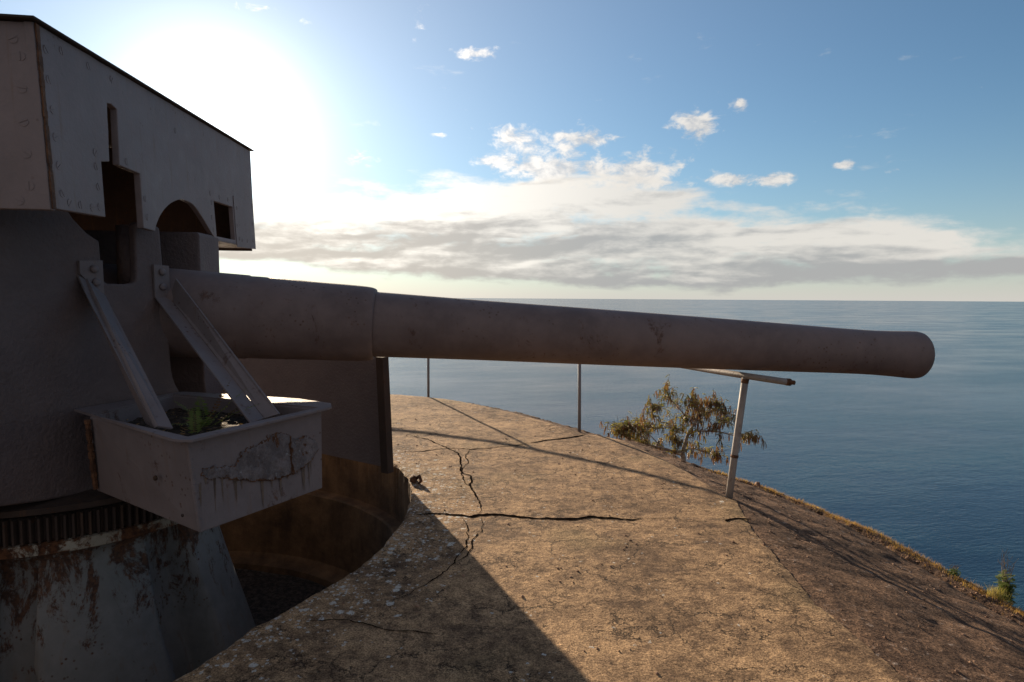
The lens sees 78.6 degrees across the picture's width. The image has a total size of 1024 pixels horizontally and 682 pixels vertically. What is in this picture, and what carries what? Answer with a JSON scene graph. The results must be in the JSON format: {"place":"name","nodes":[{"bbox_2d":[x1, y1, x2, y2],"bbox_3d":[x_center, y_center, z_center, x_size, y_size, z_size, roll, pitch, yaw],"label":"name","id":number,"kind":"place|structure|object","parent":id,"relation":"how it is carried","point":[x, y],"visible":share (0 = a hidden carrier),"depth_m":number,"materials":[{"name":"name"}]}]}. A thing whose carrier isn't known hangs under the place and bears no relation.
{"place":"outdoors","nodes":[
{"label":"outdoors","id":0,"kind":"place"},
{"bbox_2d":[235,568,327,625],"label":"pit floor","id":1,"kind":"structure","parent":0,"point":[269,596],"depth_m":5.54,"materials":[{"name":"black soil"}]},
{"bbox_2d":[219,454,411,586],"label":"pit wall","id":2,"kind":"structure","parent":1,"relation":"on","point":[346,519],"depth_m":5.83,"materials":[{"name":"concrete"}]},
{"bbox_2d":[0,13,934,681],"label":"coastal gun","id":3,"kind":"object","parent":1,"relation":"on","point":[126,207],"visible":1,"depth_m":3.44,"materials":[{"name":"paint"}]},
{"bbox_2d":[123,408,272,435],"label":"leaf litter","id":4,"kind":"object","parent":3,"relation":"on","point":[233,419],"visible":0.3,"depth_m":3.29,"materials":[{"name":"plant"}]},
{"bbox_2d":[172,385,258,434],"bbox_3d":[-1.462,0.331,3.074,0.441,0.224,0.359,-2,5,-35],"label":"fern","id":5,"kind":"object","parent":4,"relation":"on","point":[198,420],"visible":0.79,"depth_m":3.06,"materials":[{"name":"green plant"}]},
{"bbox_2d":[0,0,1023,301],"label":"sky","id":6,"kind":"structure","parent":0,"point":[850,150],"materials":[{"name":"blue"}]},
{"bbox_2d":[173,394,908,681],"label":"concrete slab","id":7,"kind":"structure","parent":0,"point":[672,613],"depth_m":3.02,"materials":[{"name":"brown concrete"}]},
{"bbox_2d":[410,474,421,483],"bbox_3d":[-0.735,1.045,4.727,0.082,0.084,0.135,-2,5,-32],"label":"rusty lug","id":8,"kind":"object","parent":7,"relation":"on","point":[414,478],"visible":0.99,"depth_m":4.71,"materials":[{"name":"brown metal"}]},
{"bbox_2d":[427,358,795,498],"bbox_3d":[-1.591,0.538,7.863,9.954,1.149,2.044,3,5,36],"label":"railing","id":9,"kind":"object","parent":7,"relation":"on","point":[745,379],"visible":0.38,"depth_m":4.42,"materials":[{"name":"metal"}]},
{"bbox_2d":[340,404,899,679],"bbox_3d":[-0.060,1.053,4.999,2.856,0.024,7.400,-1,4,-20],"label":"loose grit","id":10,"kind":"object","parent":7,"relation":"on","point":[656,673],"visible":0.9,"depth_m":3.56,"materials":[{"name":"gravel"}]},
{"bbox_2d":[389,298,1023,610],"bbox_3d":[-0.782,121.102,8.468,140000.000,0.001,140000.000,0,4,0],"label":"sea","id":11,"kind":"structure","parent":0,"point":[930,464],"depth_m":679.05,"materials":[{"name":"liquid"}]},
{"bbox_2d":[395,398,1023,681],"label":"hillside","id":12,"kind":"structure","parent":0,"point":[828,582],"depth_m":3.25,"materials":[{"name":"brown soil"}]},
{"bbox_2d":[600,374,766,465],"bbox_3d":[1.897,1.137,7.331,1.852,1.458,1.056,0,4,0],"label":"leucaena tree","id":13,"kind":"object","parent":12,"relation":"on","point":[625,429],"visible":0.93,"depth_m":7.27,"materials":[{"name":"green plant"}]},
{"bbox_2d":[708,469,1023,617],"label":"dry grass","id":14,"kind":"structure","parent":12,"relation":"on","point":[906,549],"depth_m":4.23,"materials":[{"name":"brown plant"}]},
{"bbox_2d":[947,564,960,577],"bbox_3d":[2.766,1.445,3.913,0.088,0.101,0.073,-1,4,-15],"label":"green shrub","id":15,"kind":"object","parent":12,"relation":"on","point":[953,571],"visible":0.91,"depth_m":3.90,"materials":[{"name":"green plant"}]},
{"bbox_2d":[980,583,1011,600],"bbox_3d":[2.842,1.467,3.667,0.192,0.085,0.123,0,4,0],"label":"grass tuft","id":16,"kind":"object","parent":12,"relation":"on","point":[997,594],"visible":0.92,"depth_m":3.67,"materials":[{"name":"plant"}]},
{"bbox_2d":[994,550,1018,604],"bbox_3d":[3.121,1.507,3.956,0.144,0.370,0.134,-3,5,-36],"label":"green shrub","id":17,"kind":"object","parent":12,"relation":"on","point":[1004,577],"visible":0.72,"depth_m":3.94,"materials":[{"name":"green plant"}]},
{"bbox_2d":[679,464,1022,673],"bbox_3d":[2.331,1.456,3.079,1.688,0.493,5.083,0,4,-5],"label":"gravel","id":18,"kind":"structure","parent":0,"point":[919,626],"depth_m":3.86,"materials":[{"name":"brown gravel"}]}
]}

